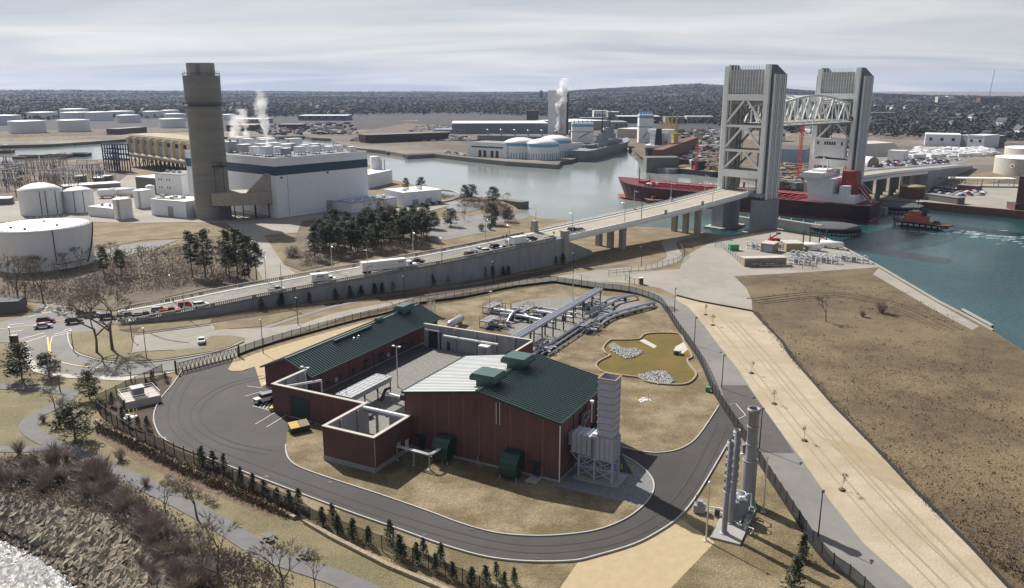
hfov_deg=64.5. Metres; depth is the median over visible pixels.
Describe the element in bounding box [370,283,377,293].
evergreen sapling
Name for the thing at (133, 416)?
valve set
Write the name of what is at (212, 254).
bare tree
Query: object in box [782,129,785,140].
distant building
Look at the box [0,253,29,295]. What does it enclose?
bare tree
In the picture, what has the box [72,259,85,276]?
bare tree
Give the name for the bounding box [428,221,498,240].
path
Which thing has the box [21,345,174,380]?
pavement
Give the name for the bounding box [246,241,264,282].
pine tree
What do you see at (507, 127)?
distribution shed
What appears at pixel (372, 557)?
stone wall
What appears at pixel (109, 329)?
bare tree
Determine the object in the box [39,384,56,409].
bare tree
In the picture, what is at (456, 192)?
barrier wall
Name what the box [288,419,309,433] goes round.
dumpster
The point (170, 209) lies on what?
roller door
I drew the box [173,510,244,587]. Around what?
bare tree
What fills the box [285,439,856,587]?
site lawn
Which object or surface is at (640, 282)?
portable toilet
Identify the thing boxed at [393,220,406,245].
pine tree
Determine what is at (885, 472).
dirt stain
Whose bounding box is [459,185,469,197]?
pine tree
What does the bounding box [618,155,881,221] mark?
tanker
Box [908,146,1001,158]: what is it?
boat yard
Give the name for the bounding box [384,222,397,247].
pine tree
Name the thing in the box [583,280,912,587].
road
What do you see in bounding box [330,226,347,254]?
pine tree
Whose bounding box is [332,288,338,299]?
evergreen sapling
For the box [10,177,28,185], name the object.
bare tree
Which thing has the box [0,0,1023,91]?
sky
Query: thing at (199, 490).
brown shrub
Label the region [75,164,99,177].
switchyard frame
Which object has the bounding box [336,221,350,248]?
pine tree
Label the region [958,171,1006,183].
bank grass
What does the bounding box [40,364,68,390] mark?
bare tree
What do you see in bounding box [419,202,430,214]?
pine tree
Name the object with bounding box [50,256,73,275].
bare tree
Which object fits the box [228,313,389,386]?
sand verge
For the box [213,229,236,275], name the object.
pine tree
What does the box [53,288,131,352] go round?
bare tree
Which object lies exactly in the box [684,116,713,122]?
distant building
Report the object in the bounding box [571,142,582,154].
dock shed
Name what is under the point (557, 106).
grey slab tower
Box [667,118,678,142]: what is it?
dock crane
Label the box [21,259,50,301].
bare tree
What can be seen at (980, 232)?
foam
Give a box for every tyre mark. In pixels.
[167,376,727,552]
[189,375,272,453]
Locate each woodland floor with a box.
[0,237,255,310]
[283,217,433,270]
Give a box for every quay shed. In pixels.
[925,193,965,203]
[957,184,982,191]
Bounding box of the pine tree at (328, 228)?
[321,222,335,255]
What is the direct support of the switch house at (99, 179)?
on the ground at (650, 240)
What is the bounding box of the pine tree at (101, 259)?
[96,246,110,278]
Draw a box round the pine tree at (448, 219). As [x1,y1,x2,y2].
[441,208,458,225]
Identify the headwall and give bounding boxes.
[673,348,680,354]
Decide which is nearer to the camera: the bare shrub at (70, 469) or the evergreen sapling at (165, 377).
the bare shrub at (70, 469)
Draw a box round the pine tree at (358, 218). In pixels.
[354,215,366,242]
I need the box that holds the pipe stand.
[394,442,443,470]
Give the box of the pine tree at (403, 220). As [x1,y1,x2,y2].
[395,216,409,242]
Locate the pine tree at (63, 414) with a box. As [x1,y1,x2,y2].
[47,398,96,441]
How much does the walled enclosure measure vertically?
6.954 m
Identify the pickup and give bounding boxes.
[116,311,133,318]
[134,311,154,318]
[159,306,179,313]
[267,285,284,292]
[411,258,424,262]
[471,246,481,252]
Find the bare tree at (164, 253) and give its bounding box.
[161,250,178,271]
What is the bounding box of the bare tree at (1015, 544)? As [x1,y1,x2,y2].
[1006,532,1023,568]
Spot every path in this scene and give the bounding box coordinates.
[175,260,647,349]
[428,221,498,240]
[441,213,528,225]
[873,268,978,329]
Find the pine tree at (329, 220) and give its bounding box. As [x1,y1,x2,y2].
[322,219,335,248]
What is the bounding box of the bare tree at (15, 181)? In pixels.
[11,180,20,196]
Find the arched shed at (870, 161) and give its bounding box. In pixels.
[865,156,878,166]
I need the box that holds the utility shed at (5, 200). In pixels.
[0,196,13,204]
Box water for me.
[0,139,1023,587]
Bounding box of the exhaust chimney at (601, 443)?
[568,372,626,488]
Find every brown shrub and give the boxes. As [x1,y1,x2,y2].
[163,473,173,480]
[191,486,201,494]
[202,492,211,500]
[208,496,217,504]
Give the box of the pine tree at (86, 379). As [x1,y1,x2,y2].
[73,368,103,398]
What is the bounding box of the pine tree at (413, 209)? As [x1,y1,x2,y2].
[408,208,422,234]
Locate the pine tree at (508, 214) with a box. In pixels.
[500,206,514,221]
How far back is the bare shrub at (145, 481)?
138.65 m
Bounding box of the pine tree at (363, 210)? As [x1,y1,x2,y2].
[359,207,373,219]
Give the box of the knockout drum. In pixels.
[734,490,751,521]
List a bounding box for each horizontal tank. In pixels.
[97,189,116,197]
[116,188,135,196]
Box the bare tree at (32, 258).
[29,254,39,272]
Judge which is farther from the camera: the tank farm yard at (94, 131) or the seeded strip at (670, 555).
the tank farm yard at (94, 131)
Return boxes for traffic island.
[68,330,238,360]
[202,335,244,347]
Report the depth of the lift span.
425.03 m
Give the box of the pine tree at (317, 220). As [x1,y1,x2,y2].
[314,218,322,242]
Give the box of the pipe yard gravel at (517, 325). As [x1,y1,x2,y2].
[495,296,638,349]
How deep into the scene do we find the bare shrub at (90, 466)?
140.78 m
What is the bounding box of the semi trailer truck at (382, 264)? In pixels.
[360,257,416,274]
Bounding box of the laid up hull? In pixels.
[358,131,449,142]
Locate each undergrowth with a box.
[0,452,293,587]
[92,419,293,516]
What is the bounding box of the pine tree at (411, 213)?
[404,211,416,225]
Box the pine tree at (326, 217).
[321,215,329,219]
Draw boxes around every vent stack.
[720,439,733,534]
[728,428,741,524]
[740,406,760,505]
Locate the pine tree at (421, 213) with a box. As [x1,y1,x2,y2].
[415,211,425,237]
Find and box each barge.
[0,149,14,153]
[12,154,38,158]
[39,154,73,157]
[66,152,91,156]
[657,167,677,173]
[677,161,717,176]
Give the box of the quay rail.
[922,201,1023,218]
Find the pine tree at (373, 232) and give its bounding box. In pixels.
[363,223,382,251]
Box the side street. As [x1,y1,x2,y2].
[29,303,90,314]
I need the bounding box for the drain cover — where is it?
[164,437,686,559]
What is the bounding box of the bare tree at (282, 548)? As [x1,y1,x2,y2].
[247,533,320,587]
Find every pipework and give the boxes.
[380,386,403,402]
[738,505,756,534]
[746,241,760,248]
[787,255,810,264]
[789,250,811,258]
[806,252,828,259]
[814,254,838,263]
[835,252,856,259]
[846,253,868,262]
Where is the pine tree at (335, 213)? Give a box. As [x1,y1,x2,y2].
[327,207,339,223]
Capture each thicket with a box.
[22,235,426,299]
[34,193,516,304]
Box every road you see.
[0,310,211,375]
[182,235,701,368]
[333,196,461,222]
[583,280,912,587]
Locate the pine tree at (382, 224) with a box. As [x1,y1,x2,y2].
[373,219,389,249]
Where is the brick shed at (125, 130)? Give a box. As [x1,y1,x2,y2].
[106,127,146,134]
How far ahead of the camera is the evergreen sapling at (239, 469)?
138.23 m
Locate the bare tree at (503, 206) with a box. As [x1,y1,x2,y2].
[500,203,508,216]
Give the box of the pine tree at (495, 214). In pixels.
[483,203,499,221]
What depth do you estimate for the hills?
1880.19 m
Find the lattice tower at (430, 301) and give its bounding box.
[427,296,435,311]
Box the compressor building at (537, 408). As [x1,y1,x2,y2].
[401,350,598,483]
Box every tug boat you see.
[642,175,663,204]
[892,197,953,230]
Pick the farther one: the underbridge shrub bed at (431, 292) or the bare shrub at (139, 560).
the underbridge shrub bed at (431, 292)
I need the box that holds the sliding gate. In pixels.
[174,345,239,373]
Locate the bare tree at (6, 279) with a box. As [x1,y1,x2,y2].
[3,271,15,293]
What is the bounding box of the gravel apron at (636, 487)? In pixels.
[557,456,652,505]
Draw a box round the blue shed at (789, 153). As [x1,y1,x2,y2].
[781,145,809,163]
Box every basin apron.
[608,342,620,348]
[640,339,655,347]
[675,342,687,353]
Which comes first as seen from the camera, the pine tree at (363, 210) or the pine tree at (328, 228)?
the pine tree at (328, 228)
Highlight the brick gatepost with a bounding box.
[8,334,18,349]
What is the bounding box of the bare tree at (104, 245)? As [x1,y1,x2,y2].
[86,243,110,258]
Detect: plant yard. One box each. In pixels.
[0,175,331,222]
[94,239,177,263]
[222,218,310,281]
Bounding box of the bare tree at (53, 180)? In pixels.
[50,177,60,183]
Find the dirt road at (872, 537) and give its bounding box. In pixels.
[675,297,1006,587]
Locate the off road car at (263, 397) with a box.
[252,390,272,403]
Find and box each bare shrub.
[0,465,23,483]
[0,477,15,490]
[6,438,27,453]
[14,469,28,481]
[15,457,32,470]
[20,467,36,480]
[23,447,43,463]
[23,463,44,473]
[23,464,49,482]
[27,460,68,481]
[28,438,76,465]
[29,469,56,486]
[30,472,55,491]
[36,413,49,421]
[38,447,69,465]
[54,468,72,482]
[55,400,66,406]
[61,449,73,460]
[61,455,82,476]
[66,463,96,484]
[68,479,95,498]
[70,447,118,472]
[79,457,105,476]
[85,482,107,498]
[86,472,114,489]
[87,463,116,477]
[90,453,116,470]
[99,488,116,505]
[101,483,123,494]
[103,490,135,511]
[105,472,120,488]
[110,448,131,459]
[113,491,139,507]
[115,480,135,495]
[126,513,148,534]
[128,515,140,534]
[129,497,157,516]
[131,504,164,520]
[131,551,150,565]
[135,494,148,504]
[135,506,170,532]
[136,521,163,543]
[137,515,158,531]
[138,475,151,485]
[138,557,164,575]
[142,527,163,546]
[144,508,176,527]
[144,545,170,562]
[146,540,161,555]
[147,511,179,538]
[151,533,177,555]
[153,555,194,582]
[155,553,192,575]
[162,549,178,562]
[162,561,187,578]
[163,569,198,587]
[165,531,205,557]
[171,551,196,574]
[178,545,199,558]
[181,572,200,587]
[183,555,208,573]
[183,564,219,587]
[187,556,219,572]
[190,560,213,579]
[875,299,897,312]
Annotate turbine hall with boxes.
[185,135,368,217]
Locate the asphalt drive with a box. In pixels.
[154,357,734,559]
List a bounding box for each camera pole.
[703,481,710,541]
[760,457,768,512]
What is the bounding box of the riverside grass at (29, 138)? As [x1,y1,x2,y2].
[0,137,88,140]
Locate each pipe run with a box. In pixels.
[494,305,582,326]
[534,318,588,355]
[560,294,638,308]
[592,302,655,324]
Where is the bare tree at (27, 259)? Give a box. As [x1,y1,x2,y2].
[15,256,37,281]
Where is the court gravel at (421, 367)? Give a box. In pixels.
[357,348,473,434]
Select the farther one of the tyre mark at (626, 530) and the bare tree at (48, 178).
the bare tree at (48, 178)
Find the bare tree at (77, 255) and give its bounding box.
[70,246,84,266]
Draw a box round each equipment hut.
[740,255,792,266]
[760,240,778,252]
[780,240,803,251]
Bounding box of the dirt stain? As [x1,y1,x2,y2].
[805,424,910,490]
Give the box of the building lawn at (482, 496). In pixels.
[286,423,640,534]
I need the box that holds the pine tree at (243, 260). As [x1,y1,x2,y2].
[235,248,253,284]
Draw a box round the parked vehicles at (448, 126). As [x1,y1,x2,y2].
[354,125,595,140]
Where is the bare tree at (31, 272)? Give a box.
[17,264,42,285]
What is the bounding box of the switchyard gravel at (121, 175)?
[0,161,134,199]
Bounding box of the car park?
[132,323,300,351]
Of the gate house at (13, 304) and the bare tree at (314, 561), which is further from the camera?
the gate house at (13, 304)
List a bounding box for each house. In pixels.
[0,296,26,313]
[75,175,86,181]
[93,177,104,181]
[101,175,112,180]
[126,133,189,170]
[805,125,811,132]
[836,124,845,130]
[887,150,908,160]
[914,118,921,123]
[948,114,957,119]
[968,113,976,118]
[996,117,1009,125]
[1013,125,1023,135]
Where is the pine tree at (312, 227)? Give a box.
[307,225,318,247]
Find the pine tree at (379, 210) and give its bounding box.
[376,206,383,215]
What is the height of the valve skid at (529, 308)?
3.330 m
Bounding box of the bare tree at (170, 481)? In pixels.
[155,477,176,517]
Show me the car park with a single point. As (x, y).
(183, 336)
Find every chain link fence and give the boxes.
[611,242,684,274]
[719,242,854,268]
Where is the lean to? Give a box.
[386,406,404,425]
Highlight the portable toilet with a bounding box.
[638,277,643,284]
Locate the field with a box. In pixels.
[735,267,1023,587]
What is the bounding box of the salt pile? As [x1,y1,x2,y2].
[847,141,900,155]
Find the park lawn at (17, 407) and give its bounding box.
[0,375,432,587]
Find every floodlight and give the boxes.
[300,366,308,389]
[392,345,400,387]
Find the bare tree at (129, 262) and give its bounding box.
[126,260,135,272]
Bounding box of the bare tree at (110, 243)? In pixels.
[98,242,118,257]
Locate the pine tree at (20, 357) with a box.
[0,342,35,379]
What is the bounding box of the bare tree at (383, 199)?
[363,194,395,219]
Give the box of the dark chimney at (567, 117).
[566,92,568,133]
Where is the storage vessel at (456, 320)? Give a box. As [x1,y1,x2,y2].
[447,314,463,326]
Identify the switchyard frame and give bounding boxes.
[0,164,21,178]
[0,172,19,189]
[2,167,19,185]
[5,156,27,171]
[6,163,25,181]
[13,176,27,192]
[15,166,35,180]
[26,170,54,183]
[30,159,56,173]
[31,158,52,169]
[38,169,58,182]
[43,157,64,169]
[52,152,67,167]
[52,168,74,183]
[55,170,84,184]
[59,176,78,187]
[60,176,80,183]
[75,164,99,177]
[76,160,97,172]
[89,170,115,181]
[91,162,107,175]
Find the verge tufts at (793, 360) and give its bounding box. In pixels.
[189,272,942,517]
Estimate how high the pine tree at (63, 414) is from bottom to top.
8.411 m
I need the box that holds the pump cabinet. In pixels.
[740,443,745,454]
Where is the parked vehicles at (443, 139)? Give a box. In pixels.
[352,124,595,140]
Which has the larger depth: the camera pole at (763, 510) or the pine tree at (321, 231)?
the pine tree at (321, 231)
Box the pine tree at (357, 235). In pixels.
[351,230,364,252]
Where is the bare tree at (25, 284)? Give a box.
[14,278,28,303]
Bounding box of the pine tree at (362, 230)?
[358,225,371,248]
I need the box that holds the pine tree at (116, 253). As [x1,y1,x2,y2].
[112,249,126,275]
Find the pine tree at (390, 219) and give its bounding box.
[385,216,396,241]
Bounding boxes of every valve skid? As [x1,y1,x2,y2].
[479,311,511,330]
[482,298,510,315]
[515,302,545,319]
[533,334,556,354]
[579,315,602,333]
[580,299,600,309]
[584,302,612,318]
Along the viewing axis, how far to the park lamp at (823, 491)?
121.31 m
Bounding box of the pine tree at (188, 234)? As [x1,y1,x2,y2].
[182,230,198,276]
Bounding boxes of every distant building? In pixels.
[226,124,263,130]
[236,118,272,122]
[278,124,305,128]
[298,115,351,120]
[434,128,464,133]
[527,110,538,119]
[580,117,603,119]
[592,110,607,119]
[606,111,618,118]
[610,120,627,128]
[615,115,660,122]
[663,116,684,122]
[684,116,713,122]
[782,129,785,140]
[870,112,896,115]
[934,97,947,104]
[945,96,954,103]
[976,98,1001,102]
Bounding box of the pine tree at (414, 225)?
[408,214,424,245]
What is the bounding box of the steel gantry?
[101,143,130,171]
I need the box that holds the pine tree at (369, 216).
[365,210,379,227]
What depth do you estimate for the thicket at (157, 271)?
299.45 m
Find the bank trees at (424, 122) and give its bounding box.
[0,122,1021,160]
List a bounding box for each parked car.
[33,322,52,328]
[197,336,204,343]
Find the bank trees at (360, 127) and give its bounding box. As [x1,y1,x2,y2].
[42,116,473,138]
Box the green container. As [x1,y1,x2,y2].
[728,244,738,250]
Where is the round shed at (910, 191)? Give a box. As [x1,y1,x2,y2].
[899,184,925,198]
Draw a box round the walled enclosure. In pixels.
[322,402,412,472]
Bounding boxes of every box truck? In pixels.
[309,272,335,283]
[510,235,530,245]
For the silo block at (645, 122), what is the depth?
1005.36 m
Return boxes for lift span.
[743,95,852,127]
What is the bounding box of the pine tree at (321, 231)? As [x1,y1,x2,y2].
[318,228,328,253]
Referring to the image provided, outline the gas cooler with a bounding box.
[336,371,391,401]
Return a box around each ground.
[0,92,1023,204]
[0,158,1023,587]
[350,123,483,145]
[618,135,782,167]
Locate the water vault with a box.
[118,383,161,409]
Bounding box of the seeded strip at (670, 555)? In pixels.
[560,518,714,587]
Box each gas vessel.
[802,230,822,250]
[819,229,843,248]
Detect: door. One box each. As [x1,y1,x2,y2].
[167,206,173,216]
[291,396,308,419]
[326,200,332,211]
[405,439,408,451]
[412,199,417,204]
[419,438,424,449]
[428,330,440,348]
[533,465,538,476]
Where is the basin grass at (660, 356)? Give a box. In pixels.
[597,333,694,383]
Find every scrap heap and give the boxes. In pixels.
[700,152,808,182]
[702,151,807,187]
[704,151,808,188]
[704,155,805,180]
[705,152,808,188]
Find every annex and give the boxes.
[334,195,396,212]
[367,169,392,188]
[384,185,441,206]
[1006,202,1020,209]
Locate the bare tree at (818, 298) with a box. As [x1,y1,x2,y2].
[812,293,837,321]
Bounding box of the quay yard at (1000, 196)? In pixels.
[916,184,1018,208]
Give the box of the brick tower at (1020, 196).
[1016,175,1023,210]
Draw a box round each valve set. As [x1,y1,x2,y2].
[124,409,137,419]
[638,393,651,401]
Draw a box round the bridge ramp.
[115,220,591,324]
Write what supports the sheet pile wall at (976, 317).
in the water
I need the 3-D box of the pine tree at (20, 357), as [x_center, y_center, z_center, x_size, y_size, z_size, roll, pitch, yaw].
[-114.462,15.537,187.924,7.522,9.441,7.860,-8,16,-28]
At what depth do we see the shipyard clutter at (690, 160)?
1202.67 m
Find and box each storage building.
[924,132,960,146]
[960,136,967,146]
[961,134,1005,145]
[966,134,999,147]
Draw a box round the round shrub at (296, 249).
[283,245,300,257]
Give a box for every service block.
[87,203,113,217]
[135,174,156,193]
[150,194,195,217]
[154,170,188,195]
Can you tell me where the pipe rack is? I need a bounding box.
[511,287,602,343]
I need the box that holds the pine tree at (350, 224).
[343,220,359,250]
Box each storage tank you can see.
[0,115,21,124]
[0,215,94,272]
[7,120,46,132]
[17,183,64,215]
[26,112,57,118]
[56,119,90,131]
[59,108,88,111]
[59,112,83,119]
[62,186,94,212]
[84,111,112,120]
[106,111,134,115]
[112,197,133,219]
[116,114,140,122]
[133,188,151,207]
[142,111,162,117]
[145,185,155,197]
[159,118,185,127]
[160,110,178,114]
[164,113,185,120]
[222,114,237,119]
[504,137,532,158]
[527,138,558,159]
[542,135,571,156]
[993,155,1023,175]
[1004,146,1023,154]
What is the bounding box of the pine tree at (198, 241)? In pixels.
[188,228,214,277]
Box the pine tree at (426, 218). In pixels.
[419,215,433,239]
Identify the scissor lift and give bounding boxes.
[768,232,780,241]
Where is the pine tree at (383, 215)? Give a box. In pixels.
[375,211,389,239]
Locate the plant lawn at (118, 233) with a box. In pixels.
[91,221,232,248]
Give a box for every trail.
[0,384,381,587]
[0,445,80,452]
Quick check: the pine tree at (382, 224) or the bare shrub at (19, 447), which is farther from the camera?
the pine tree at (382, 224)
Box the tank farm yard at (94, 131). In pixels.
[0,127,187,136]
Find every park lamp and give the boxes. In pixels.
[721,354,725,387]
[759,408,764,448]
[817,490,824,537]
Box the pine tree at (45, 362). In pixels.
[33,351,61,376]
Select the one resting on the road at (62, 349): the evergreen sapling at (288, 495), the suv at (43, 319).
the suv at (43, 319)
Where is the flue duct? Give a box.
[211,173,272,219]
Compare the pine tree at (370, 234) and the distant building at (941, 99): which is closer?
the pine tree at (370, 234)
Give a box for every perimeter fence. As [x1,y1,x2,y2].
[95,363,500,587]
[237,276,711,390]
[712,381,875,587]
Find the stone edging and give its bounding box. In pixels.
[595,332,696,385]
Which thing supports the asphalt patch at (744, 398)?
on the road at (839, 537)
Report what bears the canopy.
on the ground at (984, 165)
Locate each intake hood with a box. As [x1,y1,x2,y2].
[430,432,455,464]
[498,447,524,481]
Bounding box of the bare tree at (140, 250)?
[134,245,148,261]
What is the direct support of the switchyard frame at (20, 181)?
on the switchyard gravel at (121, 175)
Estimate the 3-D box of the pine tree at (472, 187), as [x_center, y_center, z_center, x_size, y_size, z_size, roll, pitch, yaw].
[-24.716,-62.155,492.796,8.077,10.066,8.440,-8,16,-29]
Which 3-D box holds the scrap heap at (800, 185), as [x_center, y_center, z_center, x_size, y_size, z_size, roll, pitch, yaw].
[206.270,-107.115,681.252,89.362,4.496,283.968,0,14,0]
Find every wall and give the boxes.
[95,418,448,587]
[271,369,363,423]
[405,153,559,168]
[415,189,459,205]
[424,323,532,354]
[515,341,532,352]
[739,215,749,223]
[777,216,823,231]
[879,206,887,213]
[961,309,993,327]
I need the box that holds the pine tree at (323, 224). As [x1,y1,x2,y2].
[316,221,331,251]
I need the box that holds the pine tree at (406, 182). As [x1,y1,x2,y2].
[401,178,408,186]
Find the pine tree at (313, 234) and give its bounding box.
[306,230,321,259]
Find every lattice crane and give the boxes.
[693,145,698,169]
[794,126,803,178]
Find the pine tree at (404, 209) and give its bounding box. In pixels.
[397,207,407,218]
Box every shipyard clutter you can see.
[255,122,719,158]
[259,122,718,163]
[262,123,717,160]
[264,123,719,160]
[271,121,719,164]
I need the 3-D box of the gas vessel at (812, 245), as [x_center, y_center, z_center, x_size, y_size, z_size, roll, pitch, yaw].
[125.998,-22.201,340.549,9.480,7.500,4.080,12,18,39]
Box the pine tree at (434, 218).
[430,211,440,226]
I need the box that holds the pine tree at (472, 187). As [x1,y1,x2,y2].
[465,183,478,197]
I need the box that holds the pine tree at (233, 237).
[226,227,246,279]
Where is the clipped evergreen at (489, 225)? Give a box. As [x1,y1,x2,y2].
[486,222,492,229]
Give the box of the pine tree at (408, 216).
[405,214,417,241]
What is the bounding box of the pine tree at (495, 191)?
[486,186,500,201]
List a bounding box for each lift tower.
[704,64,787,232]
[803,67,873,205]
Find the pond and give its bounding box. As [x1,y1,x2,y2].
[446,202,483,211]
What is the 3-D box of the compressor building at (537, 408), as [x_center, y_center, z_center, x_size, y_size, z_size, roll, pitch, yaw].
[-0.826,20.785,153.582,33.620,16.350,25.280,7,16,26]
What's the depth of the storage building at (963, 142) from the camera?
939.18 m
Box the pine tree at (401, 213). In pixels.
[396,210,409,229]
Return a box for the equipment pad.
[710,504,756,545]
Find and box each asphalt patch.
[660,306,678,311]
[721,385,793,452]
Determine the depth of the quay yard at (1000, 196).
508.54 m
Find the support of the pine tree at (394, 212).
on the ground at (650, 240)
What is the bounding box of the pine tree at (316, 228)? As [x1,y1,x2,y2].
[310,223,320,247]
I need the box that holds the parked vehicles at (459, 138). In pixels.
[350,124,594,140]
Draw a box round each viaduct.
[539,187,755,249]
[839,163,972,200]
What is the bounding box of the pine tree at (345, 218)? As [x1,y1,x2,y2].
[342,211,351,223]
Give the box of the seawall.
[821,235,994,330]
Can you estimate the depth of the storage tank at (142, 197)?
458.55 m
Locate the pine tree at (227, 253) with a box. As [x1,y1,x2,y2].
[217,243,236,282]
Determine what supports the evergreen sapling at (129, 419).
on the mulch bed at (160, 384)
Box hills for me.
[0,84,1023,133]
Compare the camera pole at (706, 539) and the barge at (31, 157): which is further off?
the barge at (31, 157)
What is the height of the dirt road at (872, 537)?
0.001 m
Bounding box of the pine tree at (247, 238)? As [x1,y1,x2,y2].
[236,234,256,277]
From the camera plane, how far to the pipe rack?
225.07 m
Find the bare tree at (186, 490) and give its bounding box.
[165,478,204,518]
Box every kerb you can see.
[67,332,243,362]
[135,324,214,334]
[153,370,726,562]
[285,444,654,536]
[622,405,718,452]
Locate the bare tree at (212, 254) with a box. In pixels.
[195,252,221,271]
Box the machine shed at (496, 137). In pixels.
[477,129,571,140]
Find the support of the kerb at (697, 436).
on the ground at (650, 240)
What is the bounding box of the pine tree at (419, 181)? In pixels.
[415,177,427,186]
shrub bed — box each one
[94,421,284,516]
[121,266,565,332]
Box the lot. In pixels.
[864,156,971,169]
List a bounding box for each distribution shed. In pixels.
[452,121,547,133]
[535,119,608,130]
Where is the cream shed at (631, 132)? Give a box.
[617,127,653,137]
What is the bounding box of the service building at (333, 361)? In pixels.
[260,302,441,392]
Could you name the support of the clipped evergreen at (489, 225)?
on the ground at (650, 240)
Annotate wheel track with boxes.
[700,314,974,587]
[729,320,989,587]
[747,291,961,329]
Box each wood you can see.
[0,83,1023,140]
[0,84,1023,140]
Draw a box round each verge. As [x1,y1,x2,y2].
[137,319,211,331]
[213,313,299,329]
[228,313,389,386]
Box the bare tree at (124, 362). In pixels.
[114,355,138,378]
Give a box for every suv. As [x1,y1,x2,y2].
[36,316,55,322]
[64,316,83,323]
[83,310,100,316]
[98,312,115,319]
[150,306,166,311]
[177,301,192,307]
[192,300,209,307]
[463,251,475,254]
[479,248,491,251]
[489,243,499,248]
[527,236,537,239]
[575,227,585,231]
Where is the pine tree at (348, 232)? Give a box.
[343,227,356,253]
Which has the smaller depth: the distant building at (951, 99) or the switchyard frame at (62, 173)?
the switchyard frame at (62, 173)
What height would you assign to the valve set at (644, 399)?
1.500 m
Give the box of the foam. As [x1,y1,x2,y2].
[908,229,1023,246]
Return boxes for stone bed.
[610,347,642,358]
[637,370,674,384]
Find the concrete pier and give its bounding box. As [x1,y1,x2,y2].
[499,198,528,208]
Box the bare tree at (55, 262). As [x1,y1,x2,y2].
[47,260,64,276]
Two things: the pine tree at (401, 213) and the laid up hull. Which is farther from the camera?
the laid up hull
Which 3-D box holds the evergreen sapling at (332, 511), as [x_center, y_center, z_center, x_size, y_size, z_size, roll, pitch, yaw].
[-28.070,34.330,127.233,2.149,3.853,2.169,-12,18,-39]
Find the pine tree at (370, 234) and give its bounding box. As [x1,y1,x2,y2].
[365,225,376,247]
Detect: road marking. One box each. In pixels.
[3,303,100,367]
[11,310,744,426]
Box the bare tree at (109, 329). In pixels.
[64,280,133,349]
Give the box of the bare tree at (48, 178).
[39,173,50,182]
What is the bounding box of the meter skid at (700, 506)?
[693,495,722,515]
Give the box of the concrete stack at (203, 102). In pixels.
[182,63,230,219]
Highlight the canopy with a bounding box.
[945,177,1016,186]
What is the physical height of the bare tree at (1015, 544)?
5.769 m
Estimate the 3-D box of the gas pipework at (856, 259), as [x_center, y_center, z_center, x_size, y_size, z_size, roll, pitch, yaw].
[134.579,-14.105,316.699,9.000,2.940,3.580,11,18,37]
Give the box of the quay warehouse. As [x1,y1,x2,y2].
[467,140,507,157]
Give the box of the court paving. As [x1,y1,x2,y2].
[323,345,435,395]
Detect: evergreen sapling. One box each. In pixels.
[107,392,116,406]
[117,406,127,421]
[126,416,133,425]
[133,416,141,428]
[142,416,153,430]
[143,378,149,386]
[148,370,154,382]
[163,372,169,380]
[195,445,206,466]
[209,450,219,462]
[220,453,229,467]
[234,466,243,484]
[247,473,255,491]
[258,296,266,309]
[260,479,268,496]
[271,487,279,503]
[274,292,285,306]
[284,490,293,508]
[292,488,303,503]
[306,292,311,302]
[314,506,324,526]
[327,503,337,517]
[331,514,340,534]
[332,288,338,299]
[345,518,356,541]
[347,285,353,297]
[357,285,365,295]
[362,526,371,545]
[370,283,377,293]
[380,282,385,292]
[383,519,397,540]
[390,534,406,562]
[409,541,420,566]
[419,537,428,553]
[429,553,438,574]
[436,542,446,561]
[446,561,456,583]
[464,566,475,587]
[480,565,492,581]
[491,562,500,579]
[497,571,507,587]
[508,567,519,586]
[560,253,566,263]
[780,555,807,587]
[793,533,812,562]
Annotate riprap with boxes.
[0,493,176,587]
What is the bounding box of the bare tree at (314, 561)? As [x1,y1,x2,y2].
[307,554,325,587]
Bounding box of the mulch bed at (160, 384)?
[98,375,311,518]
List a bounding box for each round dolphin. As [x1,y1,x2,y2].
[810,221,861,235]
[881,202,924,213]
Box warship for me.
[572,105,628,161]
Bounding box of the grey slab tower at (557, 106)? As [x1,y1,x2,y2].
[548,90,566,133]
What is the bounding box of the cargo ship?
[644,115,681,155]
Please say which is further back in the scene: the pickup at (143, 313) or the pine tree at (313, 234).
the pine tree at (313, 234)
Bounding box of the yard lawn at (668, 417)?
[422,283,719,451]
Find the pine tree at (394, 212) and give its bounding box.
[385,207,399,235]
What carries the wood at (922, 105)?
on the hills
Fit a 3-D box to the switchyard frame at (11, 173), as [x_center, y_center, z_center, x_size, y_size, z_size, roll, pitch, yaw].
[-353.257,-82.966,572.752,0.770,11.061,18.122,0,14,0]
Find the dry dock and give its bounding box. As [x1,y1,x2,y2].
[643,137,698,172]
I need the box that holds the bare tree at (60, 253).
[56,251,67,270]
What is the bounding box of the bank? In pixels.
[3,523,153,587]
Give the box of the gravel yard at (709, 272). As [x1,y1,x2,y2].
[573,230,876,309]
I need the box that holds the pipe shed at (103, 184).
[59,181,120,189]
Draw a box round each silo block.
[571,120,593,142]
[637,112,653,142]
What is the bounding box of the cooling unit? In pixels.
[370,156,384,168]
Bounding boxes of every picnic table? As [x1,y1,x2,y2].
[258,532,276,542]
[294,549,311,558]
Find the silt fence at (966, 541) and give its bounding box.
[676,295,1012,587]

